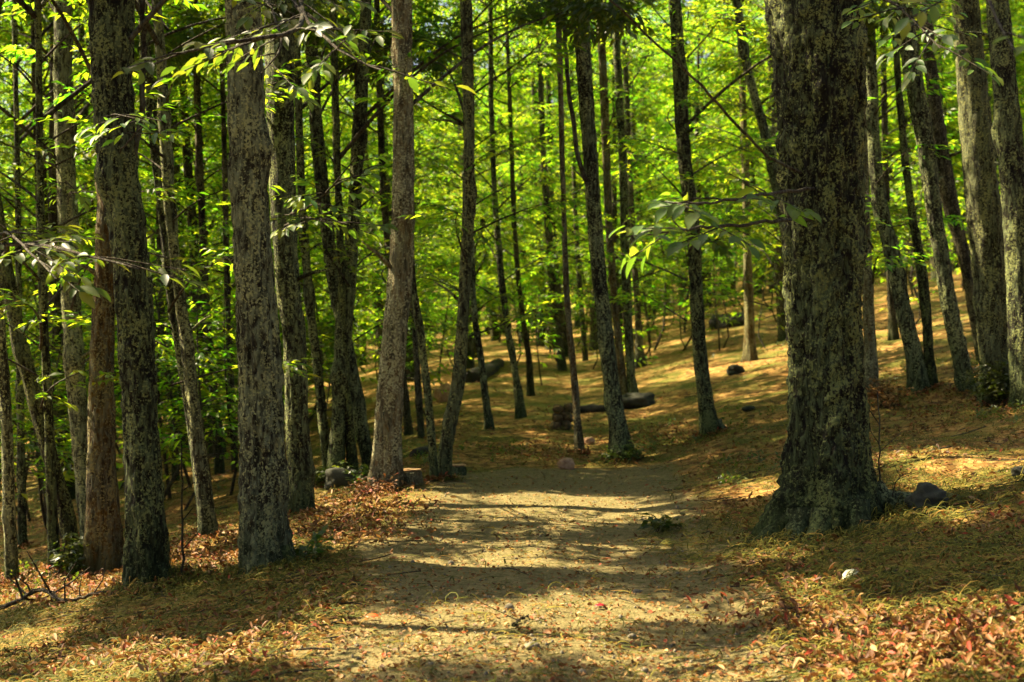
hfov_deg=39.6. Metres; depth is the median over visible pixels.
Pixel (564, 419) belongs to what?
block heap
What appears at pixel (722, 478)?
undergrowth
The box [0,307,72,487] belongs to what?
sapling
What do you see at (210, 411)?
sapling
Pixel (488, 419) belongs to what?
chestnut tree
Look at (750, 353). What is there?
chestnut tree
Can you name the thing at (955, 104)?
chestnut tree
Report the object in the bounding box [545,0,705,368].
chestnut tree
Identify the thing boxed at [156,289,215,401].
sapling
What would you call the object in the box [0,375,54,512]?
sapling
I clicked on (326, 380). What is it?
sapling
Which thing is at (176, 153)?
chestnut tree
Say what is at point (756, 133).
chestnut tree
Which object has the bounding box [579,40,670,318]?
chestnut tree
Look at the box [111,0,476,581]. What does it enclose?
chestnut tree
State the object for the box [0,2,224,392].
chestnut tree
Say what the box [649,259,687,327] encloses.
sapling
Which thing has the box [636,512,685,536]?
seedling
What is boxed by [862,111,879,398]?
chestnut tree
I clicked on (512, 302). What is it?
sapling
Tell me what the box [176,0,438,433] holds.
chestnut tree
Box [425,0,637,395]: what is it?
chestnut tree
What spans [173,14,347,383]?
chestnut tree
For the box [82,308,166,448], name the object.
sapling
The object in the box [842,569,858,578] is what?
leaf
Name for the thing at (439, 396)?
boulder
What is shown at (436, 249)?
chestnut tree
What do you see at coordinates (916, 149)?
chestnut tree
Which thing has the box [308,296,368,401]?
sapling
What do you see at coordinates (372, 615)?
leaf
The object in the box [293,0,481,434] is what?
chestnut tree
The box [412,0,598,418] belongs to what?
chestnut tree
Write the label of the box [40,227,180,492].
sapling
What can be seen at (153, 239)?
chestnut tree
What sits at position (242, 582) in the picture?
catkin litter
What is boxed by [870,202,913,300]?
sapling
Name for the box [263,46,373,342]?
chestnut tree
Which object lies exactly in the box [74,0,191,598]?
chestnut tree
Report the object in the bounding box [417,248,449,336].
sapling
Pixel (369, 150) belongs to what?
chestnut tree
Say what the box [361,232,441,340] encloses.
sapling
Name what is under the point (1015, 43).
chestnut tree
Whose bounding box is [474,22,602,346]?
chestnut tree
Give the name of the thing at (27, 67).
chestnut tree
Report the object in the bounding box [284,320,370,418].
sapling
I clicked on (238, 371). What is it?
sapling
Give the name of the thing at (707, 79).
chestnut tree
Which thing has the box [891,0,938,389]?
chestnut tree
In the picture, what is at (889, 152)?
chestnut tree
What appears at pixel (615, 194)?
chestnut tree
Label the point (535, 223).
chestnut tree
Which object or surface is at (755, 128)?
chestnut tree
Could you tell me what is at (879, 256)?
sapling
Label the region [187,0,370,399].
chestnut tree
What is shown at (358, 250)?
chestnut tree
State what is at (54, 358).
sapling
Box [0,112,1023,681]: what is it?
ground
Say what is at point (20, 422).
chestnut tree
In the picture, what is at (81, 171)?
chestnut tree
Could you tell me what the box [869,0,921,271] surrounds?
chestnut tree
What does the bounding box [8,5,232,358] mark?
chestnut tree
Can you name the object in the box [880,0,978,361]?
chestnut tree
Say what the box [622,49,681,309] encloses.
chestnut tree
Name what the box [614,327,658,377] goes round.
sapling
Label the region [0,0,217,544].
chestnut tree
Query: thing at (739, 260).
chestnut tree
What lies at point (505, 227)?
chestnut tree
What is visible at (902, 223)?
sapling
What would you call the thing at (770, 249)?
sapling
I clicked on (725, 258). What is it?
sapling
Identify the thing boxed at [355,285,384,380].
sapling
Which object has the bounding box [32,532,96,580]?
seedling
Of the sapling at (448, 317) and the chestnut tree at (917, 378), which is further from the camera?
the sapling at (448, 317)
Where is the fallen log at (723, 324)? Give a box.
[709,312,744,329]
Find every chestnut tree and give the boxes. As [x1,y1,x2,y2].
[0,0,18,581]
[0,0,48,443]
[0,0,85,37]
[0,0,116,389]
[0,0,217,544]
[0,0,332,570]
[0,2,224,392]
[0,3,209,499]
[0,4,197,493]
[0,20,96,373]
[0,21,95,353]
[0,22,92,404]
[0,22,140,450]
[0,57,48,367]
[0,116,30,234]
[0,194,209,558]
[1,0,264,548]
[2,76,95,333]
[7,23,195,348]
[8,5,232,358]
[29,0,335,448]
[31,0,320,540]
[48,0,235,482]
[51,0,153,578]
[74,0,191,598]
[81,93,233,416]
[88,0,271,474]
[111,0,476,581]
[115,0,312,457]
[136,0,309,471]
[137,0,197,520]
[141,0,235,348]
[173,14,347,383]
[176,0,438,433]
[180,0,232,308]
[183,68,303,403]
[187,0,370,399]
[263,0,397,516]
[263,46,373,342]
[267,0,574,481]
[269,0,459,323]
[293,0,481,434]
[294,0,484,478]
[294,2,390,324]
[294,65,372,361]
[295,67,336,311]
[300,0,556,473]
[303,1,459,363]
[305,0,392,470]
[306,0,498,353]
[307,97,386,347]
[308,98,416,359]
[309,70,440,364]
[310,0,513,381]
[334,72,448,305]
[348,0,586,480]
[362,0,661,490]
[362,2,574,368]
[364,44,461,326]
[371,0,559,429]
[376,0,559,357]
[391,23,438,481]
[410,84,430,437]
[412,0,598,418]
[414,93,459,344]
[417,67,459,340]
[419,12,535,340]
[419,81,480,338]
[422,37,517,282]
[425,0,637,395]
[433,58,514,334]
[438,2,601,342]
[440,3,564,332]
[452,96,515,333]
[453,107,513,334]
[461,25,617,349]
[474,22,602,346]
[475,0,607,370]
[475,0,608,356]
[476,72,576,311]
[477,1,670,360]
[479,43,556,331]
[481,38,604,291]
[503,1,695,350]
[505,46,620,328]
[513,39,577,332]
[513,80,589,321]
[514,98,583,311]
[517,0,707,394]
[523,0,711,392]
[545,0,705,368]
[552,17,587,454]
[555,1,679,334]
[562,1,643,462]
[566,54,639,316]
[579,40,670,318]
[580,1,696,319]
[582,0,918,439]
[586,2,718,288]
[594,41,681,314]
[609,0,1023,547]
[622,0,765,306]
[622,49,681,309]
[628,0,762,309]
[631,0,780,362]
[634,40,711,305]
[637,55,689,304]
[639,88,716,301]
[642,1,739,261]
[647,15,742,275]
[648,0,768,294]
[660,0,926,259]
[675,0,764,293]
[678,0,768,293]
[679,0,785,340]
[683,3,773,216]
[684,0,782,313]
[695,0,775,293]
[704,63,762,295]
[710,84,761,289]
[712,79,766,271]
[713,1,770,286]
[733,2,768,215]
[750,16,769,237]
[756,6,987,393]
[757,4,888,256]
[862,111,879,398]
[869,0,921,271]
[869,0,965,340]
[870,1,960,280]
[875,38,956,259]
[876,0,999,279]
[876,1,960,260]
[877,5,955,238]
[878,2,991,262]
[879,0,960,269]
[879,0,1023,270]
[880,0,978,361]
[889,0,1023,219]
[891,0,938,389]
[894,0,974,394]
[913,0,1015,257]
[935,1,1023,218]
[952,0,1008,406]
[958,0,1023,188]
[967,0,1023,410]
[991,0,1023,138]
[991,1,1023,140]
[1012,1,1023,137]
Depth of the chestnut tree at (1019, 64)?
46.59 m
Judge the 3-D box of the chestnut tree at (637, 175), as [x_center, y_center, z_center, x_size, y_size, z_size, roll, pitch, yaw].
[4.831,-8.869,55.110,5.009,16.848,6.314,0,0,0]
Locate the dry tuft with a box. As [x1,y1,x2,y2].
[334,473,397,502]
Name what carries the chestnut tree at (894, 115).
on the ground
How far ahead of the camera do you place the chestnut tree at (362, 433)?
18.87 m
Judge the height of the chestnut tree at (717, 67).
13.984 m
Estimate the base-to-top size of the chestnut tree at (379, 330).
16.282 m
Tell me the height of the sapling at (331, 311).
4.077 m
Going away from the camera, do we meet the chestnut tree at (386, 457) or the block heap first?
the chestnut tree at (386, 457)
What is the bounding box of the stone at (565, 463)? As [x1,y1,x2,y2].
[557,457,574,469]
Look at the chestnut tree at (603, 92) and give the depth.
26.22 m
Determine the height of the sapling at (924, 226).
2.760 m
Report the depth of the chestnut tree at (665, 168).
70.55 m
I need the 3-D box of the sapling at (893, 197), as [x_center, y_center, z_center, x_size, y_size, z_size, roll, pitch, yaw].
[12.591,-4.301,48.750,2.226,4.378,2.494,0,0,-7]
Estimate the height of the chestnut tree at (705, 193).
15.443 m
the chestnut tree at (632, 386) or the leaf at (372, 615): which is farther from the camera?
the chestnut tree at (632, 386)
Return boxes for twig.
[472,597,528,625]
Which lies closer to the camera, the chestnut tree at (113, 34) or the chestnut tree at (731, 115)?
the chestnut tree at (113, 34)
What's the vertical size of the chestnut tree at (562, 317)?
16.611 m
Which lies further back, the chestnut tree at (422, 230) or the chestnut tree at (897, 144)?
the chestnut tree at (422, 230)
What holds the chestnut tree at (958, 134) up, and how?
on the ground
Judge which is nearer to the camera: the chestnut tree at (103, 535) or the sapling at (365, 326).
the chestnut tree at (103, 535)
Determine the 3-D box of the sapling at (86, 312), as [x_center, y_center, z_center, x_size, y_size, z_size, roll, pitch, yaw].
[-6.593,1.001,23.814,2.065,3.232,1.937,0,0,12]
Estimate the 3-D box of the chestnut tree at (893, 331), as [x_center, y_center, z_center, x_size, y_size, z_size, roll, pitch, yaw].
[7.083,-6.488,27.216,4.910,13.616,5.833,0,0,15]
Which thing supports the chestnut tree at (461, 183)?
on the ground
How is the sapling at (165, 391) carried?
on the ground
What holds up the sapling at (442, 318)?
on the ground
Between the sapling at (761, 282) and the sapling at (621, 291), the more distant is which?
the sapling at (621, 291)
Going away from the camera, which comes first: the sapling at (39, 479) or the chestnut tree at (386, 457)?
the chestnut tree at (386, 457)
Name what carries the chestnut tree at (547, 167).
on the ground
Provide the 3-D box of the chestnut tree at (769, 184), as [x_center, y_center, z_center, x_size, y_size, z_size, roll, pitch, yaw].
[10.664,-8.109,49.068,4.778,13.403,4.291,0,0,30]
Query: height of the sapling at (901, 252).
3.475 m
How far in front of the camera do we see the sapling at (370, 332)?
50.73 m
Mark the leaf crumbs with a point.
(520, 606)
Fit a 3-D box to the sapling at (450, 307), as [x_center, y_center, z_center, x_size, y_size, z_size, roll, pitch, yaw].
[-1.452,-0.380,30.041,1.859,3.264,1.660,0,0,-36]
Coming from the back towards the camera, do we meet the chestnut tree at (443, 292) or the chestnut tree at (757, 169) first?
the chestnut tree at (757, 169)
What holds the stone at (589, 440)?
on the ground
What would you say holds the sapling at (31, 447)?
on the ground
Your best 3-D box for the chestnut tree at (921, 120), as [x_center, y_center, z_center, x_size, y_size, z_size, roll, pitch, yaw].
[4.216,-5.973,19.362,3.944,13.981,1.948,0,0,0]
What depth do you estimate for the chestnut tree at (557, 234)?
68.93 m
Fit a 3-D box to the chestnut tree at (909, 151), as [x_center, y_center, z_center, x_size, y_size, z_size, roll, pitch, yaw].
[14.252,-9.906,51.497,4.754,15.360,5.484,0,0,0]
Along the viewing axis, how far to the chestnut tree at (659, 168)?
80.74 m
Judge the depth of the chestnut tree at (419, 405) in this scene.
22.02 m
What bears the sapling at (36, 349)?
on the ground
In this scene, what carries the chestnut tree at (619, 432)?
on the ground
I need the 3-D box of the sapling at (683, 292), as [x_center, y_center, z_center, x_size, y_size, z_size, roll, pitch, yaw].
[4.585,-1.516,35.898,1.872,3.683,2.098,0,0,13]
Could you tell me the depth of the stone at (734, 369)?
27.45 m
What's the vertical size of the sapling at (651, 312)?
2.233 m
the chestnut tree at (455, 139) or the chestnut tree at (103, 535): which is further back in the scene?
the chestnut tree at (455, 139)
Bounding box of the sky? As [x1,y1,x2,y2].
[0,0,1020,175]
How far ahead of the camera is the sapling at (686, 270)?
58.45 m
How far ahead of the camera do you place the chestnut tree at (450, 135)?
61.41 m
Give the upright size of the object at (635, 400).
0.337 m
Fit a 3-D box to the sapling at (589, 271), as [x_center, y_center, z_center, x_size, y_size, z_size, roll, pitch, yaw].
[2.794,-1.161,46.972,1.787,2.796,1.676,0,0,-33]
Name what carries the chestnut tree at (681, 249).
on the ground
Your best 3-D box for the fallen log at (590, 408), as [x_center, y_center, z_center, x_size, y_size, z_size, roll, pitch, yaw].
[1.414,1.245,25.413,0.975,0.263,0.229,0,0,28]
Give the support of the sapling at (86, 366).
on the ground
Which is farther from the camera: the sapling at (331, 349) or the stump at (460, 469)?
the sapling at (331, 349)
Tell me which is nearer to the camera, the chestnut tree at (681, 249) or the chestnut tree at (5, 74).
the chestnut tree at (5, 74)
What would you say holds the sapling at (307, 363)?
on the ground
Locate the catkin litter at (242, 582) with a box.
[0,346,1023,681]
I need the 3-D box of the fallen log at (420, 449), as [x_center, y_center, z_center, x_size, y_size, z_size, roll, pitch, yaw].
[-1.275,1.592,20.087,0.175,0.218,0.440,0,0,23]
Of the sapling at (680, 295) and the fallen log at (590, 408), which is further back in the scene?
the sapling at (680, 295)
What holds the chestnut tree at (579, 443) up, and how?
on the ground
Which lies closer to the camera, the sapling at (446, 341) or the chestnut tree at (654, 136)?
the sapling at (446, 341)
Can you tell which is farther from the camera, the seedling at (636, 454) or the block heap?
the block heap
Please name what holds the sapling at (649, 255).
on the ground
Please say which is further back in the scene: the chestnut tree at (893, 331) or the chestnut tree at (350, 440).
the chestnut tree at (893, 331)
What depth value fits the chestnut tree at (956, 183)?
48.86 m
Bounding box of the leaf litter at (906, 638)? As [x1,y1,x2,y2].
[0,286,1023,681]
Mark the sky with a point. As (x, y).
(340, 0)
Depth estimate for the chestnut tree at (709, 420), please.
19.50 m
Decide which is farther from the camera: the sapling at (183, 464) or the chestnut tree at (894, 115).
the chestnut tree at (894, 115)
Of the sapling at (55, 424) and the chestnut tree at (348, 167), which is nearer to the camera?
the sapling at (55, 424)
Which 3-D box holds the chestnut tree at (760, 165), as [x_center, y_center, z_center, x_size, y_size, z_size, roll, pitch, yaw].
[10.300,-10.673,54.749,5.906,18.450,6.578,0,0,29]
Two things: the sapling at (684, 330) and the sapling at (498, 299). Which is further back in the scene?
the sapling at (498, 299)
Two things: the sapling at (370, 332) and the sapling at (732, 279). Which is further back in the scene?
the sapling at (370, 332)
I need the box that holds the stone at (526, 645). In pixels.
[524,641,539,649]
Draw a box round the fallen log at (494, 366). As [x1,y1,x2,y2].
[465,358,503,382]
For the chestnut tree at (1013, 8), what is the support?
on the ground
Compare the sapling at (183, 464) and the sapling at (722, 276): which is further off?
the sapling at (722, 276)
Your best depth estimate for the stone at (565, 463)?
17.73 m
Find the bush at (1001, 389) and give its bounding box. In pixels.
[953,356,1008,407]
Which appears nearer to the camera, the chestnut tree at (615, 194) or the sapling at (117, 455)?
the sapling at (117, 455)
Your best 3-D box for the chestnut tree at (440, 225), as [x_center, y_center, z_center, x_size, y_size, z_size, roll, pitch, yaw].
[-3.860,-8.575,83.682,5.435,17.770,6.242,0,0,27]
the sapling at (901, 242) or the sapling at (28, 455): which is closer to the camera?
the sapling at (28, 455)
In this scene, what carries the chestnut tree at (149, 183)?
on the ground
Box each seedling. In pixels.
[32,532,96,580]
[293,524,334,560]
[598,438,656,464]
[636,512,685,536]
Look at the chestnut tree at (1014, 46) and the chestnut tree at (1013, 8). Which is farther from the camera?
the chestnut tree at (1014, 46)
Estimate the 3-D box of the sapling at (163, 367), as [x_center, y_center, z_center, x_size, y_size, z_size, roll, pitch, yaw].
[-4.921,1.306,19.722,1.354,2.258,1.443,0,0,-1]
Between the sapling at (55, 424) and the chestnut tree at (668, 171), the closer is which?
the sapling at (55, 424)
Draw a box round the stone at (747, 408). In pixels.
[742,405,755,411]
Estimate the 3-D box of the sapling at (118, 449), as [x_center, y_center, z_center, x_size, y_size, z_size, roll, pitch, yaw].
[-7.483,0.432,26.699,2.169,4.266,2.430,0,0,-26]
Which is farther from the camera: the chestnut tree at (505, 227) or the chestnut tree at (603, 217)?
the chestnut tree at (603, 217)
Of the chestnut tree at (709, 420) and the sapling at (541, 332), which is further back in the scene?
the sapling at (541, 332)
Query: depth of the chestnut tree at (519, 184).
51.25 m
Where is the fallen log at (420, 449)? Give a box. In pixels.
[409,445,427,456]
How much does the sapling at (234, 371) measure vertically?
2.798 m
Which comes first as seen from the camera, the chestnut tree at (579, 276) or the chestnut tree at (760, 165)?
the chestnut tree at (579, 276)
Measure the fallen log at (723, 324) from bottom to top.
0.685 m
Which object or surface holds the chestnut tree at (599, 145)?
on the ground
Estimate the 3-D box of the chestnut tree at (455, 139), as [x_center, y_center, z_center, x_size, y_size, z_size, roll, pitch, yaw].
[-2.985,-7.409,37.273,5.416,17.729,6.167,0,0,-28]
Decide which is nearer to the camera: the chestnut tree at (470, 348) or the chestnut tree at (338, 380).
the chestnut tree at (338, 380)
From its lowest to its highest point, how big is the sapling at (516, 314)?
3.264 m
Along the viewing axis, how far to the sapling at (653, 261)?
36.26 m
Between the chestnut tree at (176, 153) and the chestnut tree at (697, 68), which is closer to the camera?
the chestnut tree at (176, 153)
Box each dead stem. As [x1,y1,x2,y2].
[180,443,199,574]
[870,392,900,480]
[888,463,913,514]
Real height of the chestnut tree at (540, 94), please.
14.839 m
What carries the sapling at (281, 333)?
on the ground
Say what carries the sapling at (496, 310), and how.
on the ground
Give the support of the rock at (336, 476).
on the ground
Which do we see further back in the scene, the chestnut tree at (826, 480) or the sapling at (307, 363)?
the sapling at (307, 363)
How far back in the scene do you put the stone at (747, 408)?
21.19 m
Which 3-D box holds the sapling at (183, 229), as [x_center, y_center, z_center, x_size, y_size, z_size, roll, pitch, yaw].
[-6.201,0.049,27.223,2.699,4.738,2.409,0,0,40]
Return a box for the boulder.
[433,383,450,401]
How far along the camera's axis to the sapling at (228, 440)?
19.04 m
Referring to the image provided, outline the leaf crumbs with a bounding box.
[0,364,1023,681]
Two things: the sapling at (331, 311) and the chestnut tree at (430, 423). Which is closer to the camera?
the chestnut tree at (430, 423)
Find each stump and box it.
[403,468,423,487]
[452,464,466,475]
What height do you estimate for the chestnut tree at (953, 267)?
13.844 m
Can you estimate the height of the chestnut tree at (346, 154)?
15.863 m
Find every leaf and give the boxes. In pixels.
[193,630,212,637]
[366,613,378,616]
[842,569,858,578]
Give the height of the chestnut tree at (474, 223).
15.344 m
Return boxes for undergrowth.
[0,292,1023,601]
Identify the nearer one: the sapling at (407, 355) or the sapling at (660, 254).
the sapling at (407, 355)
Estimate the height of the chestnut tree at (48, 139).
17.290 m
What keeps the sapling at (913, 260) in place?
on the ground
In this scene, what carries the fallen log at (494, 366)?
on the ground
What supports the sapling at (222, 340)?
on the ground
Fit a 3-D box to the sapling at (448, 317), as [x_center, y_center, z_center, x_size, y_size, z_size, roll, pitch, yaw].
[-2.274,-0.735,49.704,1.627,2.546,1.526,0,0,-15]
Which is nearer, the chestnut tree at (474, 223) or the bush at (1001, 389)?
the bush at (1001, 389)
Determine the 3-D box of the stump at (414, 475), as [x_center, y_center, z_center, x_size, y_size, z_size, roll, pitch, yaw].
[-1.159,1.626,16.384,0.296,0.306,0.313,0,0,0]
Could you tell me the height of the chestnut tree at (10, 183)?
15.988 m
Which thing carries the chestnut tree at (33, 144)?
on the ground
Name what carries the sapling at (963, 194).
on the ground
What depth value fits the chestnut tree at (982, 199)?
16.96 m
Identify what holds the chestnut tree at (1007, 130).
on the ground
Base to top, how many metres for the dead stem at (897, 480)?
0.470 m
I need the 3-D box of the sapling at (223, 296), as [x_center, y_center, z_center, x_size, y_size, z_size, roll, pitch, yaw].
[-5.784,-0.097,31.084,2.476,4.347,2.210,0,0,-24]
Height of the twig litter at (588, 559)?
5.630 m
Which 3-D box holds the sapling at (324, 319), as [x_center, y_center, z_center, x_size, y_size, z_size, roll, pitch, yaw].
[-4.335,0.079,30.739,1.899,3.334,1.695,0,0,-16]
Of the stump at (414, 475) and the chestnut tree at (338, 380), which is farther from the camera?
the chestnut tree at (338, 380)
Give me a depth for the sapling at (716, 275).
54.00 m
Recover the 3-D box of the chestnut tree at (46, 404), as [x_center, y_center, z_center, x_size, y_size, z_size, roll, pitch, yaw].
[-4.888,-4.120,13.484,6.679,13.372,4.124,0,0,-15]
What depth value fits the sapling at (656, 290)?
46.71 m
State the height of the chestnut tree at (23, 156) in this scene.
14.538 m
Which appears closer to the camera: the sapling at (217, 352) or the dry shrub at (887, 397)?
the dry shrub at (887, 397)
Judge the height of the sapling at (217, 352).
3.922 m
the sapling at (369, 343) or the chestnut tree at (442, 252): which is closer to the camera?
the sapling at (369, 343)
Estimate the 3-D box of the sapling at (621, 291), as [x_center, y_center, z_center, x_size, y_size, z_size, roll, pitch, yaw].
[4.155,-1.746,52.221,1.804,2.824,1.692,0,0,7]
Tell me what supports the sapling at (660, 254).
on the ground
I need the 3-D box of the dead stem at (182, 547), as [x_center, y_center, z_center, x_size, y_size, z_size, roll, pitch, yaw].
[-2.558,1.392,11.356,0.166,1.152,0.091,0,0,-30]
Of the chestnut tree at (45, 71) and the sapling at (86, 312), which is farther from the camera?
the chestnut tree at (45, 71)
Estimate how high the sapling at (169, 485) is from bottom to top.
4.012 m
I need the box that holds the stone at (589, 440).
[584,437,594,444]
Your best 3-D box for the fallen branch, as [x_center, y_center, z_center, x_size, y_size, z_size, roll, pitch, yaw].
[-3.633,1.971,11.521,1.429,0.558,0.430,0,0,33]
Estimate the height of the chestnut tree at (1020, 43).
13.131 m
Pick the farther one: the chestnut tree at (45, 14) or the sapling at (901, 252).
the sapling at (901, 252)
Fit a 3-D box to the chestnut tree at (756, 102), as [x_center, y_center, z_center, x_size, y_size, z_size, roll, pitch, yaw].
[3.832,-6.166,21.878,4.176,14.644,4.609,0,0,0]
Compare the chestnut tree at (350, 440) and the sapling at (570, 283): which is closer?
the chestnut tree at (350, 440)
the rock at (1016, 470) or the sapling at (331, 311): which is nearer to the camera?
the rock at (1016, 470)
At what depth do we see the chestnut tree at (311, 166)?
60.64 m
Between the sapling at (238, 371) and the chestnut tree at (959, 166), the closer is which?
the sapling at (238, 371)
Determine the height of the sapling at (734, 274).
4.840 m
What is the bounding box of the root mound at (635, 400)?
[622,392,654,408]
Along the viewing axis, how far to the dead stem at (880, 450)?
11.24 m
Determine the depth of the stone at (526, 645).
7.58 m
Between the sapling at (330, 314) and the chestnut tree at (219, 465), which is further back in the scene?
the sapling at (330, 314)
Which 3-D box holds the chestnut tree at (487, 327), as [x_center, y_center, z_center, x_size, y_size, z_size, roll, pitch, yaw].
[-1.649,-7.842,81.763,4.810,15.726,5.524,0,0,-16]
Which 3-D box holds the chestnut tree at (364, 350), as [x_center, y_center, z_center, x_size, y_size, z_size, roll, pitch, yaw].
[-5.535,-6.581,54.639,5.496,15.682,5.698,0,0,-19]
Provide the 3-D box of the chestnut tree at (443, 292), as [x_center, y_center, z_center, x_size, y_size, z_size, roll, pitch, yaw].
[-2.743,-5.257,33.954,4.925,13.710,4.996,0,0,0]
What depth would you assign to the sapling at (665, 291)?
39.27 m
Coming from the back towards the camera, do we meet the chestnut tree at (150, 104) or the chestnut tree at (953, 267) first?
the chestnut tree at (953, 267)
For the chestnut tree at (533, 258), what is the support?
on the ground
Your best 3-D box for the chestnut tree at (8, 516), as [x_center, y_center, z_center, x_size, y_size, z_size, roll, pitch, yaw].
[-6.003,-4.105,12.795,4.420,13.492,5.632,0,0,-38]
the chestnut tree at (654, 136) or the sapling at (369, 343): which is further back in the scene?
the chestnut tree at (654, 136)
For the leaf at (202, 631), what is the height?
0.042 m
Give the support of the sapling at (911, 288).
on the ground
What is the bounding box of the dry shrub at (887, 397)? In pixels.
[866,376,913,410]
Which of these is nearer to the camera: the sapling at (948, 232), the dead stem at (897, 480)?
the dead stem at (897, 480)
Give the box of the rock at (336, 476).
[324,467,357,489]
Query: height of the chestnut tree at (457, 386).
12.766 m
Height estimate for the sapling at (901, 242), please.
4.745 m
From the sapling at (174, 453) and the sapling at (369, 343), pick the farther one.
the sapling at (369, 343)
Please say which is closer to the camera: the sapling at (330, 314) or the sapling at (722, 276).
the sapling at (722, 276)
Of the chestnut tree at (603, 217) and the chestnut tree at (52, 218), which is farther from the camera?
the chestnut tree at (603, 217)
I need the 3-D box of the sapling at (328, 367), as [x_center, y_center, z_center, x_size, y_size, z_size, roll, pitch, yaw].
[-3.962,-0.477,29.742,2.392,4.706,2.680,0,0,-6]
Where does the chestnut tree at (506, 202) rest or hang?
on the ground
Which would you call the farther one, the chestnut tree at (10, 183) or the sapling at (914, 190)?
the sapling at (914, 190)
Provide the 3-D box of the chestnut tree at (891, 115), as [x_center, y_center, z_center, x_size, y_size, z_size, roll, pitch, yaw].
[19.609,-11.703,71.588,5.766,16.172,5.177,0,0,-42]
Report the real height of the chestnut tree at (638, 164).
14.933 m
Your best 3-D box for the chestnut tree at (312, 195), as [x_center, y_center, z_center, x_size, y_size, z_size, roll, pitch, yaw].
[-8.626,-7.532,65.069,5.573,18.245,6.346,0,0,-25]
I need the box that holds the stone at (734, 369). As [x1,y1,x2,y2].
[726,364,744,375]
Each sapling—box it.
[0,301,91,537]
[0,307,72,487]
[0,311,73,521]
[0,312,87,515]
[0,351,74,528]
[0,368,29,501]
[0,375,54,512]
[0,397,72,533]
[14,326,90,487]
[25,343,118,453]
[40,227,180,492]
[56,303,170,461]
[66,225,232,499]
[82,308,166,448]
[82,311,183,489]
[84,265,165,453]
[114,247,238,497]
[114,344,186,446]
[114,359,190,488]
[115,275,229,487]
[116,337,190,499]
[147,221,238,463]
[156,279,239,479]
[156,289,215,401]
[157,356,238,510]
[166,284,284,494]
[199,324,283,431]
[200,239,284,391]
[204,310,284,431]
[213,250,299,402]
[213,332,312,438]
[218,331,284,412]
[275,213,378,423]
[275,250,332,386]
[278,310,325,394]
[279,286,330,396]
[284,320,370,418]
[300,279,333,416]
[303,267,359,357]
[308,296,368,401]
[355,229,418,346]
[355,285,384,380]
[359,234,438,381]
[360,246,452,390]
[360,301,376,354]
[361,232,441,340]
[405,245,487,384]
[405,303,454,416]
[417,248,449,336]
[425,258,459,365]
[430,286,457,351]
[433,258,457,339]
[450,265,500,334]
[477,231,520,341]
[481,275,518,322]
[483,250,552,363]
[495,253,536,320]
[502,291,561,384]
[515,215,589,352]
[527,261,593,370]
[556,214,623,346]
[563,232,607,316]
[571,266,619,345]
[571,285,622,369]
[608,267,648,321]
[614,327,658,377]
[617,254,682,356]
[620,276,670,358]
[631,176,711,349]
[631,235,676,334]
[636,194,687,315]
[639,243,682,331]
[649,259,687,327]
[655,178,737,332]
[655,268,690,349]
[659,214,732,350]
[666,248,712,287]
[670,206,752,349]
[702,172,767,311]
[702,184,761,305]
[702,261,756,347]
[705,252,729,305]
[731,257,785,347]
[737,224,773,310]
[752,218,773,283]
[752,232,776,321]
[869,180,929,271]
[869,185,900,285]
[870,131,957,275]
[870,154,902,261]
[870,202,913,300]
[872,108,970,303]
[872,172,934,274]
[880,228,937,324]
[881,151,957,295]
[918,193,966,266]
[925,199,969,290]
[942,135,967,233]
[950,202,970,287]
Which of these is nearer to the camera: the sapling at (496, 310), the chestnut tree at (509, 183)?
the sapling at (496, 310)
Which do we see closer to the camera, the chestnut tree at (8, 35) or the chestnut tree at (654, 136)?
the chestnut tree at (8, 35)
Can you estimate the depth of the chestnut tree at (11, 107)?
35.40 m
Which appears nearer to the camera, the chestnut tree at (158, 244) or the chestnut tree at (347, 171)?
the chestnut tree at (158, 244)
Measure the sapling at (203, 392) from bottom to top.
4.109 m
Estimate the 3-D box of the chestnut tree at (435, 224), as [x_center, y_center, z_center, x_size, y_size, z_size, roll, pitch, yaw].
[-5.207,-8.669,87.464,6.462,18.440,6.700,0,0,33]
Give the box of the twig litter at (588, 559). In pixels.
[0,293,1023,681]
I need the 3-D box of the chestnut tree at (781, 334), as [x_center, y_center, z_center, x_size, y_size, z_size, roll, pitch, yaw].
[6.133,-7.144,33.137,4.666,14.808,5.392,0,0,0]
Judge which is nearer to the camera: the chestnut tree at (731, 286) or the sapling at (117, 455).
the sapling at (117, 455)
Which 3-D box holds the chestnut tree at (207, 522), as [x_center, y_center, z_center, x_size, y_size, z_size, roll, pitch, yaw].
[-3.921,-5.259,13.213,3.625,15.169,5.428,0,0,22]
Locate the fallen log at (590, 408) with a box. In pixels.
[570,403,605,412]
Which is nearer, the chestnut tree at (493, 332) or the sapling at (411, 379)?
the sapling at (411, 379)
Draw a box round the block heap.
[550,403,572,429]
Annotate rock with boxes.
[324,467,357,489]
[904,482,949,513]
[1011,466,1023,477]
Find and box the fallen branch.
[0,551,118,608]
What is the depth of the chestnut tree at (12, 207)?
30.72 m
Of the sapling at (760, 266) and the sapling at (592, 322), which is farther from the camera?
the sapling at (592, 322)
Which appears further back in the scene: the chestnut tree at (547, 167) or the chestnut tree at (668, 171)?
the chestnut tree at (668, 171)
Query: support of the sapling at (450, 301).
on the ground
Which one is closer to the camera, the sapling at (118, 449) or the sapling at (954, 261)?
the sapling at (118, 449)
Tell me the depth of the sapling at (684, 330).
43.08 m
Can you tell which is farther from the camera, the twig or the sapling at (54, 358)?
the sapling at (54, 358)
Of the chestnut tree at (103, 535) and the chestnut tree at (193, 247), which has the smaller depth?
the chestnut tree at (103, 535)

